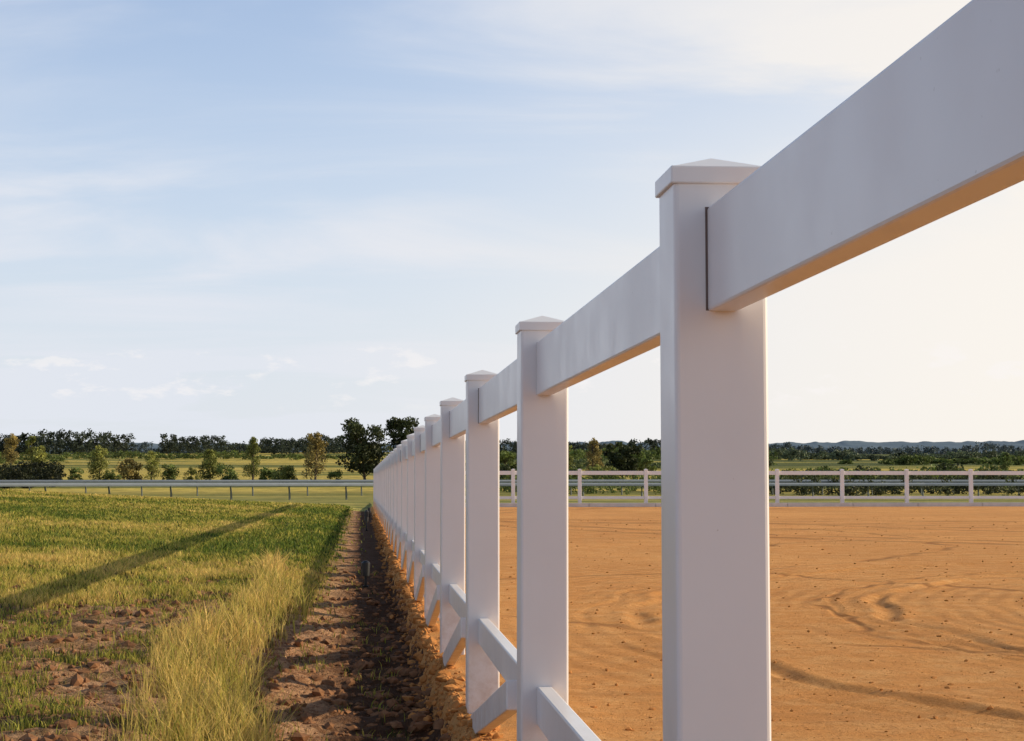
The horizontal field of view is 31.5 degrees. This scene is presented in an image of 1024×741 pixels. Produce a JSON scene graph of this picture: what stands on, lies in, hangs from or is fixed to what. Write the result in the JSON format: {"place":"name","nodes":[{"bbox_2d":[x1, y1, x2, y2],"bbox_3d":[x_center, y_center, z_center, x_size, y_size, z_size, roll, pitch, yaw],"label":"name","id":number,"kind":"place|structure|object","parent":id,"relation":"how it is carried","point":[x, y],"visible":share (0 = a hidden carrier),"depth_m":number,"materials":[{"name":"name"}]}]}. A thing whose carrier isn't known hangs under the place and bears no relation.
{"place":"outdoors","nodes":[
{"label":"outdoors","id":0,"kind":"place"},
{"bbox_2d":[0,488,409,740],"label":"verge grass","id":1,"kind":"structure","parent":0,"point":[162,538],"depth_m":14.71,"materials":[{"name":"green plant"}]},
{"bbox_2d":[0,452,1023,740],"bbox_3d":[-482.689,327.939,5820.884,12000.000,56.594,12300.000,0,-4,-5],"label":"ground","id":2,"kind":"structure","parent":0,"point":[902,546],"depth_m":12.05,"materials":[{"name":"soil"}]},
{"bbox_2d":[1,433,19,465],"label":"young poplar tree","id":3,"kind":"object","parent":2,"relation":"on","point":[12,441],"visible":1,"depth_m":283.87,"materials":[{"name":"brown plant"}]},
{"bbox_2d":[24,436,37,461],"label":"young poplar tree","id":4,"kind":"object","parent":2,"relation":"on","point":[31,440],"visible":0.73,"depth_m":294.05,"materials":[{"name":"green plant"}]},
{"bbox_2d":[0,460,66,488],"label":"hedge","id":5,"kind":"object","parent":2,"relation":"on","point":[41,471],"visible":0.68,"depth_m":142.97,"materials":[{"name":"green plant"}]},
{"bbox_2d":[28,445,46,471],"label":"young poplar tree","id":6,"kind":"object","parent":2,"relation":"on","point":[40,456],"visible":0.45,"depth_m":161.64,"materials":[{"name":"green plant"}]},
{"bbox_2d":[67,467,83,479],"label":"shrub","id":7,"kind":"object","parent":2,"relation":"on","point":[74,474],"visible":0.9,"depth_m":161.97,"materials":[{"name":"green plant"}]},
{"bbox_2d":[86,444,109,479],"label":"young poplar tree","id":8,"kind":"object","parent":2,"relation":"on","point":[97,459],"visible":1,"depth_m":164.94,"materials":[{"name":"green plant"}]},
{"bbox_2d":[99,469,121,479],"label":"shrub","id":9,"kind":"object","parent":2,"relation":"on","point":[111,475],"visible":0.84,"depth_m":165.18,"materials":[{"name":"green plant"}]},
{"bbox_2d":[114,458,145,479],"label":"shrub","id":10,"kind":"object","parent":2,"relation":"on","point":[127,470],"visible":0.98,"depth_m":167.13,"materials":[{"name":"green plant"}]},
{"bbox_2d":[144,451,161,479],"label":"young poplar tree","id":11,"kind":"object","parent":2,"relation":"on","point":[151,455],"visible":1,"depth_m":167.47,"materials":[{"name":"green plant"}]},
{"bbox_2d":[160,464,179,479],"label":"shrub","id":12,"kind":"object","parent":2,"relation":"on","point":[170,472],"visible":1,"depth_m":169.43,"materials":[{"name":"green plant"}]},
{"bbox_2d":[183,467,198,479],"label":"shrub","id":13,"kind":"object","parent":2,"relation":"on","point":[191,472],"visible":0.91,"depth_m":167.68,"materials":[{"name":"green plant"}]},
{"bbox_2d":[195,449,225,479],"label":"young poplar tree","id":14,"kind":"object","parent":2,"relation":"on","point":[210,461],"visible":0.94,"depth_m":162.74,"materials":[{"name":"green plant"}]},
{"bbox_2d":[0,546,452,740],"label":"brown soil clods","id":15,"kind":"object","parent":2,"relation":"on","point":[417,723],"visible":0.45,"depth_m":9.45,"materials":[{"name":"brown soil"}]},
{"bbox_2d":[215,462,239,479],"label":"shrub","id":16,"kind":"object","parent":2,"relation":"on","point":[232,475],"visible":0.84,"depth_m":157.78,"materials":[{"name":"green plant"}]},
{"bbox_2d":[241,436,261,479],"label":"young poplar tree","id":17,"kind":"object","parent":2,"relation":"on","point":[250,468],"visible":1,"depth_m":166.31,"materials":[{"name":"green plant"}]},
{"bbox_2d":[258,467,278,479],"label":"shrub","id":18,"kind":"object","parent":2,"relation":"on","point":[266,473],"visible":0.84,"depth_m":167.80,"materials":[{"name":"green plant"}]},
{"bbox_2d":[272,465,297,482],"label":"shrub","id":19,"kind":"object","parent":2,"relation":"on","point":[283,474],"visible":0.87,"depth_m":158.36,"materials":[{"name":"green plant"}]},
{"bbox_2d":[301,431,328,479],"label":"young poplar tree","id":20,"kind":"object","parent":2,"relation":"on","point":[317,442],"visible":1,"depth_m":163.79,"materials":[{"name":"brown plant"}]},
{"bbox_2d":[327,469,343,482],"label":"shrub","id":21,"kind":"object","parent":2,"relation":"on","point":[338,474],"visible":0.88,"depth_m":148.90,"materials":[{"name":"green plant"}]},
{"bbox_2d":[335,417,392,482],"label":"eucalyptus tree","id":22,"kind":"object","parent":2,"relation":"on","point":[368,454],"visible":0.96,"depth_m":148.50,"materials":[{"name":"green plant"}]},
{"bbox_2d":[361,561,369,587],"bbox_3d":[-1.488,2.099,18.447,0.089,0.330,0.089,-3,-5,40],"label":"sprinkler head","id":23,"kind":"object","parent":2,"relation":"on","point":[365,566],"visible":0.93,"depth_m":18.42},
{"bbox_2d":[364,510,368,530],"bbox_3d":[-3.186,3.311,39.745,0.089,0.510,0.089,-3,-5,40],"label":"sprinkler head","id":24,"kind":"object","parent":2,"relation":"on","point":[366,514],"visible":0.93,"depth_m":39.72},
{"bbox_2d":[384,416,418,453],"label":"eucalyptus tree","id":25,"kind":"object","parent":2,"relation":"on","point":[399,425],"visible":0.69,"depth_m":159.13,"materials":[{"name":"green plant"}]},
{"bbox_2d":[370,513,509,740],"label":"orange soil clods","id":26,"kind":"object","parent":2,"relation":"on","point":[427,642],"visible":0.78,"depth_m":9.74,"materials":[{"name":"soil"}]},
{"bbox_2d":[499,464,515,479],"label":"shrub","id":27,"kind":"object","parent":2,"relation":"on","point":[504,468],"visible":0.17,"depth_m":160.04,"materials":[{"name":"green plant"}]},
{"bbox_2d":[499,451,516,469],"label":"round tree","id":28,"kind":"object","parent":2,"relation":"on","point":[508,457],"visible":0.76,"depth_m":190.09,"materials":[{"name":"green plant"}]},
{"bbox_2d":[0,428,1023,469],"bbox_3d":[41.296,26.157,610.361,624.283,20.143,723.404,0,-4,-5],"label":"distant trees","id":29,"kind":"object","parent":2,"relation":"on","point":[172,448],"visible":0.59,"depth_m":520.90,"materials":[{"name":"green plant"}]},
{"bbox_2d":[0,483,1023,499],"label":"racetrack running rail","id":30,"kind":"object","parent":2,"relation":"on","point":[923,485],"visible":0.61,"depth_m":89.65,"materials":[{"name":"plastic"}]},
{"bbox_2d":[0,480,1023,495],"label":"racetrack running rail","id":31,"kind":"object","parent":2,"relation":"on","point":[160,481],"visible":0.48,"depth_m":111.56,"materials":[{"name":"plastic"}]},
{"bbox_2d":[568,445,574,468],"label":"young poplar tree","id":32,"kind":"object","parent":2,"relation":"on","point":[570,462],"visible":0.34,"depth_m":170.70,"materials":[{"name":"green plant"}]},
{"bbox_2d":[568,467,582,478],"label":"shrub","id":33,"kind":"object","parent":2,"relation":"on","point":[572,469],"visible":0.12,"depth_m":150.28,"materials":[{"name":"green plant"}]},
{"bbox_2d":[585,437,603,478],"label":"young poplar tree","id":34,"kind":"object","parent":2,"relation":"on","point":[592,459],"visible":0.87,"depth_m":165.91,"materials":[{"name":"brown plant"}]},
{"bbox_2d":[589,464,625,482],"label":"shrub","id":35,"kind":"object","parent":2,"relation":"on","point":[605,468],"visible":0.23,"depth_m":150.64,"materials":[{"name":"green plant"}]},
{"bbox_2d":[603,442,640,477],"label":"round tree","id":36,"kind":"object","parent":2,"relation":"on","point":[621,460],"visible":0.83,"depth_m":160.75,"materials":[{"name":"green plant"}]},
{"bbox_2d":[633,452,657,470],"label":"round tree","id":37,"kind":"object","parent":2,"relation":"on","point":[643,463],"visible":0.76,"depth_m":191.20,"materials":[{"name":"green plant"}]},
{"bbox_2d":[373,0,1023,740],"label":"white rail fence","id":38,"kind":"object","parent":2,"relation":"on","point":[929,128],"visible":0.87,"depth_m":2.43,"materials":[{"name":"plastic"}]},
{"bbox_2d":[465,469,1023,502],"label":"white rail fence","id":39,"kind":"object","parent":2,"relation":"on","point":[906,473],"visible":0.63,"depth_m":65.88,"materials":[{"name":"plastic"}]},
{"bbox_2d":[465,503,1023,506],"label":"concrete edging","id":40,"kind":"object","parent":2,"relation":"on","point":[782,504],"visible":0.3,"depth_m":65.44,"materials":[{"name":"beige concrete"}]},
{"bbox_2d":[499,463,1023,495],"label":"roadside shrubs","id":41,"kind":"object","parent":2,"relation":"on","point":[877,490],"visible":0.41,"depth_m":123.06,"materials":[{"name":"green plant"}]},
{"bbox_2d":[499,517,1023,740],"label":"arena clods","id":42,"kind":"object","parent":2,"relation":"on","point":[990,707],"visible":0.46,"depth_m":9.80,"materials":[{"name":"orange soil"}]},
{"bbox_2d":[782,468,802,482],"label":"shrub","id":43,"kind":"object","parent":2,"relation":"on","point":[789,469],"visible":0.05,"depth_m":152.20,"materials":[{"name":"green plant"}]},
{"bbox_2d":[814,465,830,479],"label":"shrub","id":44,"kind":"object","parent":2,"relation":"on","point":[820,468],"visible":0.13,"depth_m":162.53,"materials":[{"name":"green plant"}]},
{"bbox_2d":[849,465,876,482],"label":"shrub","id":45,"kind":"object","parent":2,"relation":"on","point":[861,468],"visible":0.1,"depth_m":152.50,"materials":[{"name":"green plant"}]},
{"bbox_2d":[893,467,914,486],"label":"shrub","id":46,"kind":"object","parent":2,"relation":"on","point":[902,475],"visible":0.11,"depth_m":142.54,"materials":[{"name":"green plant"}]},
{"bbox_2d":[929,463,965,482],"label":"shrub","id":47,"kind":"object","parent":2,"relation":"on","point":[944,466],"visible":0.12,"depth_m":162.75,"materials":[{"name":"green plant"}]},
{"bbox_2d":[975,463,1004,482],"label":"shrub","id":48,"kind":"object","parent":2,"relation":"on","point":[986,466],"visible":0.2,"depth_m":153.67,"materials":[{"name":"green plant"}]},
{"bbox_2d":[997,452,1013,477],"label":"young poplar tree","id":49,"kind":"object","parent":2,"relation":"on","point":[1004,458],"visible":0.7,"depth_m":174.02,"materials":[{"name":"green plant"}]},
{"bbox_2d":[0,0,1023,443],"label":"sky","id":50,"kind":"structure","parent":0,"point":[238,220],"materials":[{"name":"blue"}]},
{"bbox_2d":[2,440,1023,453],"bbox_3d":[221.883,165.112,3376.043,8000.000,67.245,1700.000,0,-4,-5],"label":"distant hills","id":51,"kind":"structure","parent":0,"point":[897,445],"depth_m":3120.53,"materials":[{"name":"green plant"}]}
]}

